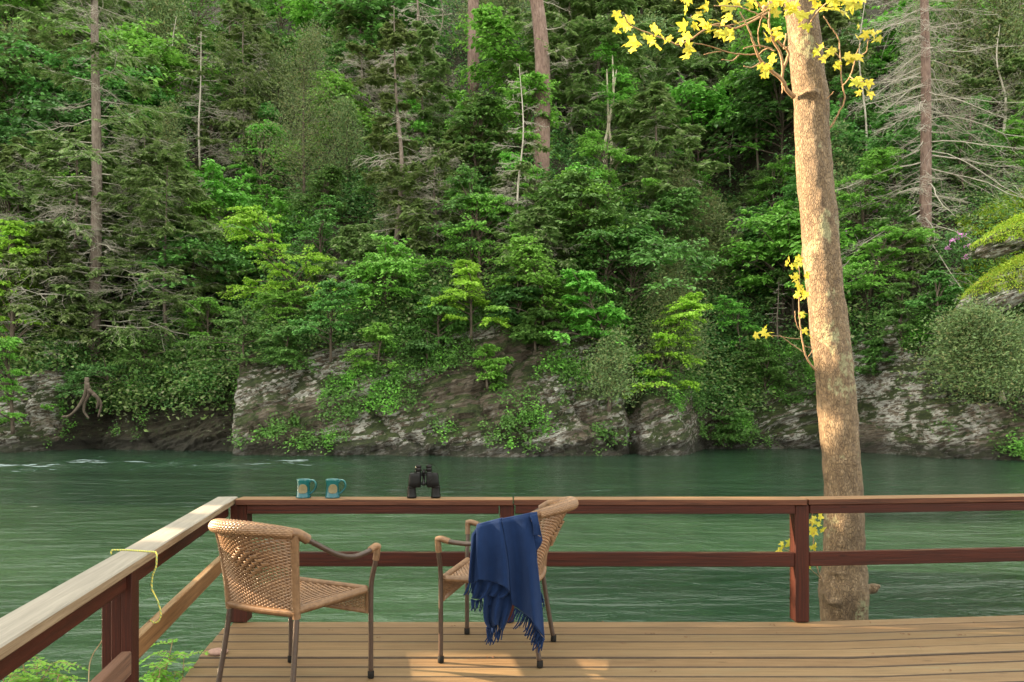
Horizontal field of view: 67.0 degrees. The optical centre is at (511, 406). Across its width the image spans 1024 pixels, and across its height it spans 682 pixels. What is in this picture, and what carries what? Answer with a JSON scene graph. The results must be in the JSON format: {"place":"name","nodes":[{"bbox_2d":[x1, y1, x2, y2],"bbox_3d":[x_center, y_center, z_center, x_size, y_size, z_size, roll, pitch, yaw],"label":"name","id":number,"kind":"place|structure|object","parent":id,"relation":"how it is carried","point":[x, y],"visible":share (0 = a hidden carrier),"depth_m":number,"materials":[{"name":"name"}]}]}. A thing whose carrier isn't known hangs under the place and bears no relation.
{"place":"outdoors","nodes":[
{"label":"outdoors","id":0,"kind":"place"},
{"bbox_2d":[0,448,1023,681],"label":"river","id":1,"kind":"structure","parent":0,"point":[66,515],"depth_m":13.18,"materials":[{"name":"green liquid"}]},
{"bbox_2d":[0,0,1023,460],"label":"hillside","id":2,"kind":"structure","parent":0,"point":[900,422],"depth_m":34.80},
{"bbox_2d":[0,326,56,434],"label":"broadleaf tree","id":3,"kind":"object","parent":2,"relation":"on","point":[9,344],"visible":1,"depth_m":35.24,"materials":[{"name":"green plant"}]},
{"bbox_2d":[0,218,58,364],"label":"broadleaf tree","id":4,"kind":"object","parent":2,"relation":"on","point":[10,228],"visible":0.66,"depth_m":37.79,"materials":[{"name":"green plant"}]},
{"bbox_2d":[0,136,83,229],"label":"hemlock tree","id":5,"kind":"object","parent":2,"relation":"on","point":[8,157],"visible":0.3,"depth_m":45.60,"materials":[{"name":"green plant"}]},
{"bbox_2d":[0,28,86,137],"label":"broadleaf tree","id":6,"kind":"object","parent":2,"relation":"on","point":[6,83],"visible":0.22,"depth_m":53.79,"materials":[{"name":"green plant"}]},
{"bbox_2d":[0,20,88,160],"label":"hemlock tree","id":7,"kind":"object","parent":2,"relation":"on","point":[66,37],"visible":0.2,"depth_m":54.84,"materials":[{"name":"green plant"}]},
{"bbox_2d":[0,170,89,257],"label":"hemlock tree","id":8,"kind":"object","parent":2,"relation":"on","point":[27,193],"visible":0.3,"depth_m":43.37,"materials":[{"name":"green plant"}]},
{"bbox_2d":[0,222,109,363],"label":"hemlock tree","id":9,"kind":"object","parent":2,"relation":"on","point":[59,241],"visible":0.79,"depth_m":38.21,"materials":[{"name":"green plant"}]},
{"bbox_2d":[0,131,149,322],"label":"hemlock tree","id":10,"kind":"object","parent":2,"relation":"on","point":[56,166],"visible":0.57,"depth_m":40.14,"materials":[{"name":"green plant"}]},
{"bbox_2d":[0,0,155,70],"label":"hemlock tree","id":11,"kind":"object","parent":2,"relation":"on","point":[44,11],"visible":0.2,"depth_m":63.93,"materials":[{"name":"green plant"}]},
{"bbox_2d":[0,83,157,177],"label":"broadleaf tree","id":12,"kind":"object","parent":2,"relation":"on","point":[48,120],"visible":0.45,"depth_m":49.33,"materials":[{"name":"green plant"}]},
{"bbox_2d":[0,36,204,146],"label":"broadleaf tree","id":13,"kind":"object","parent":2,"relation":"on","point":[78,73],"visible":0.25,"depth_m":52.82,"materials":[{"name":"green plant"}]},
{"bbox_2d":[0,0,221,363],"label":"hemlock tree","id":14,"kind":"object","parent":2,"relation":"on","point":[95,134],"visible":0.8,"depth_m":40.03,"materials":[{"name":"green plant"}]},
{"bbox_2d":[39,13,231,126],"bbox_3d":[-28.332,-24.585,57.989,14.354,9.058,13.476,0,0,25],"label":"broadleaf tree","id":15,"kind":"object","parent":2,"relation":"on","point":[144,42],"visible":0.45,"depth_m":56.77,"materials":[{"name":"green plant"}]},
{"bbox_2d":[99,330,182,385],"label":"broadleaf tree","id":16,"kind":"object","parent":2,"relation":"on","point":[142,347],"visible":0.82,"depth_m":38.59,"materials":[{"name":"green plant"}]},
{"bbox_2d":[72,119,215,249],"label":"hemlock tree","id":17,"kind":"object","parent":2,"relation":"on","point":[138,159],"visible":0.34,"depth_m":45.99,"materials":[{"name":"green plant"}]},
{"bbox_2d":[60,152,250,358],"bbox_3d":[-18.944,-7.767,41.117,8.172,11.090,8.953,0,0,10],"label":"hemlock tree","id":18,"kind":"object","parent":2,"relation":"on","point":[147,195],"visible":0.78,"depth_m":40.46,"materials":[{"name":"green plant"}]},
{"bbox_2d":[113,0,202,80],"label":"cedar tree","id":19,"kind":"object","parent":2,"relation":"on","point":[164,14],"visible":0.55,"depth_m":65.89,"materials":[{"name":"green plant"}]},
{"bbox_2d":[102,220,261,303],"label":"broadleaf tree","id":20,"kind":"object","parent":2,"relation":"on","point":[231,255],"visible":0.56,"depth_m":41.71,"materials":[{"name":"green plant"}]},
{"bbox_2d":[136,158,275,247],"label":"broadleaf tree","id":21,"kind":"object","parent":2,"relation":"on","point":[226,200],"visible":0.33,"depth_m":47.55,"materials":[{"name":"green plant"}]},
{"bbox_2d":[171,305,279,372],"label":"broadleaf tree","id":22,"kind":"object","parent":2,"relation":"on","point":[246,323],"visible":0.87,"depth_m":35.29,"materials":[{"name":"green plant"}]},
{"bbox_2d":[170,0,307,152],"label":"hemlock tree","id":23,"kind":"object","parent":2,"relation":"on","point":[237,10],"visible":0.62,"depth_m":57.90,"materials":[{"name":"green plant"}]},
{"bbox_2d":[191,97,298,196],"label":"hemlock tree","id":24,"kind":"object","parent":2,"relation":"on","point":[248,105],"visible":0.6,"depth_m":53.05,"materials":[{"name":"green plant"}]},
{"bbox_2d":[226,119,299,205],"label":"broadleaf tree","id":25,"kind":"object","parent":2,"relation":"on","point":[258,178],"visible":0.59,"depth_m":51.34,"materials":[{"name":"green plant"}]},
{"bbox_2d":[217,196,318,279],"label":"broadleaf tree","id":26,"kind":"object","parent":2,"relation":"on","point":[280,226],"visible":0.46,"depth_m":44.15,"materials":[{"name":"green plant"}]},
{"bbox_2d":[216,205,340,314],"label":"broadleaf tree","id":27,"kind":"object","parent":2,"relation":"on","point":[249,220],"visible":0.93,"depth_m":37.32,"materials":[{"name":"green plant"}]},
{"bbox_2d":[240,278,322,326],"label":"broadleaf tree","id":28,"kind":"object","parent":2,"relation":"on","point":[280,294],"visible":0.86,"depth_m":37.09,"materials":[{"name":"green plant"}]},
{"bbox_2d":[249,325,323,373],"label":"broadleaf tree","id":29,"kind":"object","parent":2,"relation":"on","point":[282,356],"visible":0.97,"depth_m":34.41,"materials":[{"name":"green plant"}]},
{"bbox_2d":[220,14,369,200],"bbox_3d":[-12.861,-17.096,45.786,9.219,11.492,9.842,0,0,-32],"label":"cedar tree","id":30,"kind":"object","parent":2,"relation":"on","point":[305,65],"visible":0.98,"depth_m":45.43,"materials":[{"name":"green plant"}]},
{"bbox_2d":[279,194,343,283],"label":"broadleaf tree","id":31,"kind":"object","parent":2,"relation":"on","point":[320,216],"visible":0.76,"depth_m":39.94,"materials":[{"name":"green plant"}]},
{"bbox_2d":[261,278,369,361],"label":"broadleaf tree","id":32,"kind":"object","parent":2,"relation":"on","point":[330,284],"visible":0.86,"depth_m":34.24,"materials":[{"name":"green plant"}]},
{"bbox_2d":[275,0,372,74],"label":"broadleaf tree","id":33,"kind":"object","parent":2,"relation":"on","point":[302,14],"visible":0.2,"depth_m":66.56,"materials":[{"name":"green plant"}]},
{"bbox_2d":[274,163,375,227],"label":"broadleaf tree","id":34,"kind":"object","parent":2,"relation":"on","point":[327,175],"visible":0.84,"depth_m":43.29,"materials":[{"name":"green plant"}]},
{"bbox_2d":[262,68,397,170],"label":"broadleaf tree","id":35,"kind":"object","parent":2,"relation":"on","point":[344,88],"visible":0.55,"depth_m":50.03,"materials":[{"name":"green plant"}]},
{"bbox_2d":[307,90,377,180],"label":"cedar tree","id":36,"kind":"object","parent":2,"relation":"on","point":[347,111],"visible":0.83,"depth_m":47.34,"materials":[{"name":"green plant"}]},
{"bbox_2d":[305,41,402,144],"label":"hemlock tree","id":37,"kind":"object","parent":2,"relation":"on","point":[363,65],"visible":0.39,"depth_m":52.53,"materials":[{"name":"green plant"}]},
{"bbox_2d":[312,223,401,301],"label":"hemlock tree","id":38,"kind":"object","parent":2,"relation":"on","point":[350,243],"visible":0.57,"depth_m":38.35,"materials":[{"name":"green plant"}]},
{"bbox_2d":[291,0,466,72],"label":"broadleaf tree","id":39,"kind":"object","parent":2,"relation":"on","point":[374,5],"visible":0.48,"depth_m":57.68,"materials":[{"name":"green plant"}]},
{"bbox_2d":[324,233,458,318],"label":"broadleaf tree","id":40,"kind":"object","parent":2,"relation":"on","point":[389,256],"visible":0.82,"depth_m":35.74,"materials":[{"name":"green plant"}]},
{"bbox_2d":[353,6,450,265],"bbox_3d":[-6.318,-13.380,41.233,6.752,15.706,6.010,0,0,41],"label":"hemlock tree","id":41,"kind":"object","parent":2,"relation":"on","point":[396,37],"visible":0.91,"depth_m":40.51,"materials":[{"name":"green plant"}]},
{"bbox_2d":[381,20,457,163],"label":"hemlock tree","id":42,"kind":"object","parent":2,"relation":"on","point":[426,56],"visible":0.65,"depth_m":46.49,"materials":[{"name":"green plant"}]},
{"bbox_2d":[385,137,480,256],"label":"hemlock tree","id":43,"kind":"object","parent":2,"relation":"on","point":[419,206],"visible":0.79,"depth_m":39.28,"materials":[{"name":"green plant"}]},
{"bbox_2d":[404,286,468,344],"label":"broadleaf tree","id":44,"kind":"object","parent":2,"relation":"on","point":[438,308],"visible":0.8,"depth_m":34.40,"materials":[{"name":"green plant"}]},
{"bbox_2d":[418,163,508,268],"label":"broadleaf tree","id":45,"kind":"object","parent":2,"relation":"on","point":[464,180],"visible":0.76,"depth_m":37.03,"materials":[{"name":"green plant"}]},
{"bbox_2d":[417,259,510,338],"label":"broadleaf tree","id":46,"kind":"object","parent":2,"relation":"on","point":[467,279],"visible":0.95,"depth_m":33.98,"materials":[{"name":"green plant"}]},
{"bbox_2d":[405,90,554,185],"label":"broadleaf tree","id":47,"kind":"object","parent":2,"relation":"on","point":[482,108],"visible":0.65,"depth_m":42.10,"materials":[{"name":"green plant"}]},
{"bbox_2d":[413,192,560,281],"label":"broadleaf tree","id":48,"kind":"object","parent":2,"relation":"on","point":[482,207],"visible":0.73,"depth_m":36.77,"materials":[{"name":"green plant"}]},
{"bbox_2d":[441,2,561,108],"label":"broadleaf tree","id":49,"kind":"object","parent":2,"relation":"on","point":[486,23],"visible":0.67,"depth_m":49.25,"materials":[{"name":"green plant"}]},
{"bbox_2d":[0,0,1023,431],"bbox_3d":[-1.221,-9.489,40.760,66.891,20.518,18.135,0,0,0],"label":"undergrowth","id":50,"kind":"object","parent":2,"relation":"on","point":[704,395],"visible":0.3,"depth_m":38.43,"materials":[{"name":"green plant"}]},
{"bbox_2d":[0,251,1023,460],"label":"ivy","id":51,"kind":"object","parent":2,"relation":"on","point":[452,361],"visible":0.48,"depth_m":34.20,"materials":[{"name":"green plant"}]},
{"bbox_2d":[2,0,1023,372],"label":"undergrowth","id":52,"kind":"object","parent":2,"relation":"on","point":[554,148],"visible":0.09,"depth_m":44.96,"materials":[{"name":"green plant"}]},
{"bbox_2d":[487,275,546,325],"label":"broadleaf tree","id":53,"kind":"object","parent":2,"relation":"on","point":[517,293],"visible":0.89,"depth_m":33.95,"materials":[{"name":"green plant"}]},
{"bbox_2d":[488,64,552,232],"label":"dead conifer","id":54,"kind":"object","parent":2,"relation":"on","point":[537,146],"visible":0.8,"depth_m":37.22,"materials":[{"name":"grey wood"}]},
{"bbox_2d":[484,71,565,160],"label":"broadleaf tree","id":55,"kind":"object","parent":2,"relation":"on","point":[532,77],"visible":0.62,"depth_m":43.33,"materials":[{"name":"green plant"}]},
{"bbox_2d":[482,234,577,325],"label":"broadleaf tree","id":56,"kind":"object","parent":2,"relation":"on","point":[533,253],"visible":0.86,"depth_m":33.74,"materials":[{"name":"green plant"}]},
{"bbox_2d":[482,206,583,305],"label":"hemlock tree","id":57,"kind":"object","parent":2,"relation":"on","point":[546,233],"visible":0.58,"depth_m":35.25,"materials":[{"name":"green plant"}]},
{"bbox_2d":[509,307,563,350],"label":"broadleaf tree","id":58,"kind":"object","parent":2,"relation":"on","point":[526,329],"visible":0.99,"depth_m":33.62,"materials":[{"name":"green plant"}]},
{"bbox_2d":[516,0,578,180],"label":"pine tree","id":59,"kind":"object","parent":2,"relation":"on","point":[541,47],"visible":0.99,"depth_m":43.38,"materials":[{"name":"brown plant"}]},
{"bbox_2d":[508,268,633,344],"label":"broadleaf tree","id":60,"kind":"object","parent":2,"relation":"on","point":[584,280],"visible":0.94,"depth_m":33.83,"materials":[{"name":"green plant"}]},
{"bbox_2d":[495,0,655,131],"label":"hemlock tree","id":61,"kind":"object","parent":2,"relation":"on","point":[554,40],"visible":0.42,"depth_m":49.14,"materials":[{"name":"green plant"}]},
{"bbox_2d":[514,167,662,277],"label":"broadleaf tree","id":62,"kind":"object","parent":2,"relation":"on","point":[566,186],"visible":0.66,"depth_m":36.03,"materials":[{"name":"green plant"}]},
{"bbox_2d":[550,0,661,153],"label":"hemlock tree","id":63,"kind":"object","parent":2,"relation":"on","point":[599,30],"visible":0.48,"depth_m":48.88,"materials":[{"name":"green plant"}]},
{"bbox_2d":[582,39,639,172],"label":"broadleaf tree","id":64,"kind":"object","parent":2,"relation":"on","point":[613,78],"visible":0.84,"depth_m":47.65,"materials":[{"name":"green plant"}]},
{"bbox_2d":[563,324,659,414],"bbox_3d":[4.320,-1.595,33.580,3.789,4.066,3.974,0,0,-26],"label":"shrub","id":65,"kind":"object","parent":2,"relation":"on","point":[607,357],"visible":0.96,"depth_m":33.32,"materials":[{"name":"green plant"}]},
{"bbox_2d":[569,128,661,209],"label":"broadleaf tree","id":66,"kind":"object","parent":2,"relation":"on","point":[592,139],"visible":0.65,"depth_m":43.33,"materials":[{"name":"green plant"}]},
{"bbox_2d":[560,215,731,313],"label":"broadleaf tree","id":67,"kind":"object","parent":2,"relation":"on","point":[645,237],"visible":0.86,"depth_m":35.58,"materials":[{"name":"green plant"}]},
{"bbox_2d":[600,81,732,243],"bbox_3d":[9.234,-13.893,46.458,7.941,10.974,8.369,0,0,11],"label":"hemlock tree","id":68,"kind":"object","parent":2,"relation":"on","point":[632,137],"visible":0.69,"depth_m":45.82,"materials":[{"name":"green plant"}]},
{"bbox_2d":[622,291,714,398],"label":"broadleaf tree","id":69,"kind":"object","parent":2,"relation":"on","point":[690,297],"visible":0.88,"depth_m":33.89,"materials":[{"name":"green plant"}]},
{"bbox_2d":[626,187,717,257],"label":"broadleaf tree","id":70,"kind":"object","parent":2,"relation":"on","point":[669,201],"visible":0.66,"depth_m":42.96,"materials":[{"name":"green plant"}]},
{"bbox_2d":[619,250,728,379],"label":"cedar tree","id":71,"kind":"object","parent":2,"relation":"on","point":[672,294],"visible":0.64,"depth_m":34.96,"materials":[{"name":"green plant"}]},
{"bbox_2d":[645,7,751,175],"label":"hemlock tree","id":72,"kind":"object","parent":2,"relation":"on","point":[670,59],"visible":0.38,"depth_m":56.81,"materials":[{"name":"green plant"}]},
{"bbox_2d":[617,74,789,186],"bbox_3d":[13.598,-19.111,54.986,13.958,8.808,13.104,0,0,20],"label":"broadleaf tree","id":73,"kind":"object","parent":2,"relation":"on","point":[706,105],"visible":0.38,"depth_m":53.80,"materials":[{"name":"green plant"}]},
{"bbox_2d":[650,160,765,320],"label":"cedar tree","id":74,"kind":"object","parent":2,"relation":"on","point":[683,181],"visible":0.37,"depth_m":44.38,"materials":[{"name":"green plant"}]},
{"bbox_2d":[671,184,747,292],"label":"cedar tree","id":75,"kind":"object","parent":2,"relation":"on","point":[717,207],"visible":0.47,"depth_m":45.27,"materials":[{"name":"green plant"}]},
{"bbox_2d":[710,0,791,114],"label":"broadleaf tree","id":76,"kind":"object","parent":2,"relation":"on","point":[773,24],"visible":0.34,"depth_m":51.51,"materials":[{"name":"green plant"}]},
{"bbox_2d":[669,22,898,174],"bbox_3d":[17.881,-19.507,49.060,13.414,8.465,12.593,0,0,-34],"label":"broadleaf tree","id":77,"kind":"object","parent":2,"relation":"on","point":[749,126],"visible":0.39,"depth_m":48.79,"materials":[{"name":"green plant"}]},
{"bbox_2d":[704,198,892,317],"bbox_3d":[15.483,-7.981,42.209,11.389,7.187,10.692,0,0,45],"label":"broadleaf tree","id":78,"kind":"object","parent":2,"relation":"on","point":[757,250],"visible":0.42,"depth_m":42.36,"materials":[{"name":"green plant"}]},
{"bbox_2d":[763,100,878,210],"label":"broadleaf tree","id":79,"kind":"object","parent":2,"relation":"on","point":[834,112],"visible":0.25,"depth_m":41.95,"materials":[{"name":"green plant"}]},
{"bbox_2d":[772,3,884,140],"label":"leaves","id":80,"kind":"object","parent":2,"relation":"on","point":[838,21],"visible":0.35,"depth_m":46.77,"materials":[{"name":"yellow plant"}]},
{"bbox_2d":[773,111,897,236],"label":"cedar tree","id":81,"kind":"object","parent":2,"relation":"on","point":[840,174],"visible":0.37,"depth_m":40.68,"materials":[{"name":"green plant"}]},
{"bbox_2d":[834,146,918,244],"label":"broadleaf tree","id":82,"kind":"object","parent":2,"relation":"on","point":[879,154],"visible":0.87,"depth_m":38.04,"materials":[{"name":"green plant"}]},
{"bbox_2d":[843,225,938,322],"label":"broadleaf tree","id":83,"kind":"object","parent":2,"relation":"on","point":[897,234],"visible":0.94,"depth_m":35.72,"materials":[{"name":"green plant"}]},
{"bbox_2d":[850,103,949,206],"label":"broadleaf tree","id":84,"kind":"object","parent":2,"relation":"on","point":[887,137],"visible":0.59,"depth_m":39.26,"materials":[{"name":"green plant"}]},
{"bbox_2d":[869,282,947,354],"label":"broadleaf tree","id":85,"kind":"object","parent":2,"relation":"on","point":[895,315],"visible":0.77,"depth_m":33.99,"materials":[{"name":"green plant"}]},
{"bbox_2d":[876,0,967,115],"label":"cedar tree","id":86,"kind":"object","parent":2,"relation":"on","point":[912,27],"visible":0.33,"depth_m":46.59,"materials":[{"name":"green plant"}]},
{"bbox_2d":[858,0,995,75],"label":"broadleaf tree","id":87,"kind":"object","parent":2,"relation":"on","point":[891,49],"visible":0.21,"depth_m":49.68,"materials":[{"name":"green plant"}]},
{"bbox_2d":[835,0,1023,299],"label":"dead conifer","id":88,"kind":"object","parent":2,"relation":"on","point":[925,177],"visible":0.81,"depth_m":37.33,"materials":[{"name":"grey wood"}]},
{"bbox_2d":[903,269,963,333],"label":"broadleaf tree","id":89,"kind":"object","parent":2,"relation":"on","point":[939,300],"visible":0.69,"depth_m":33.73,"materials":[{"name":"green plant"}]},
{"bbox_2d":[890,295,1023,421],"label":"cedar shrub","id":90,"kind":"object","parent":2,"relation":"on","point":[982,340],"visible":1,"depth_m":30.17,"materials":[{"name":"green plant"}]},
{"bbox_2d":[908,0,1023,124],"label":"cedar tree","id":91,"kind":"object","parent":2,"relation":"on","point":[967,30],"visible":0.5,"depth_m":45.25,"materials":[{"name":"green plant"}]},
{"bbox_2d":[943,0,1023,127],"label":"cedar tree","id":92,"kind":"object","parent":2,"relation":"on","point":[1007,29],"visible":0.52,"depth_m":44.93,"materials":[{"name":"green plant"}]},
{"bbox_2d":[955,252,1023,314],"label":"mossy boulder","id":93,"kind":"object","parent":2,"relation":"on","point":[1003,281],"visible":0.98,"depth_m":30.81,"materials":[{"name":"green plant"}]},
{"bbox_2d":[958,38,1023,131],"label":"hemlock tree","id":94,"kind":"object","parent":2,"relation":"on","point":[1007,68],"visible":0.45,"depth_m":44.64,"materials":[{"name":"green plant"}]},
{"bbox_2d":[967,213,1023,258],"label":"mossy boulder","id":95,"kind":"object","parent":2,"relation":"on","point":[1004,238],"visible":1,"depth_m":32.06,"materials":[{"name":"green plant"}]},
{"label":"ground","id":96,"kind":"structure","parent":0,"visible":0},
{"bbox_2d":[180,615,1023,681],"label":"deck","id":97,"kind":"structure","parent":96,"relation":"on","point":[987,649],"depth_m":4.24,"materials":[{"name":"brown wood"}]},
{"bbox_2d":[208,518,380,681],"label":"wicker armchair","id":98,"kind":"object","parent":97,"relation":"on","point":[291,602],"visible":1,"depth_m":3.49,"materials":[{"name":"wicker"}]},
{"bbox_2d":[435,496,578,667],"bbox_3d":[0.008,0.921,4.266,0.719,0.859,0.637,0,0,12],"label":"wicker armchair","id":99,"kind":"object","parent":97,"relation":"on","point":[552,512],"visible":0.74,"depth_m":4.11,"materials":[{"name":"wicker"}]},
{"bbox_2d":[463,512,544,652],"bbox_3d":[-0.042,0.903,3.965,0.423,0.722,0.158,0,0,0],"label":"blanket","id":100,"kind":"object","parent":99,"relation":"on","point":[503,573],"visible":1,"depth_m":3.95,"materials":[{"name":"blue fabric"}]},
{"bbox_2d":[0,493,1023,681],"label":"wooden railing","id":101,"kind":"object","parent":97,"relation":"on","point":[109,586],"visible":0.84,"depth_m":4.83,"materials":[{"name":"brown wood"}]},
{"bbox_2d":[611,0,882,620],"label":"sycamore tree","id":102,"kind":"object","parent":96,"relation":"on","point":[845,592],"visible":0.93,"depth_m":5.77,"materials":[{"name":"brown plant"}]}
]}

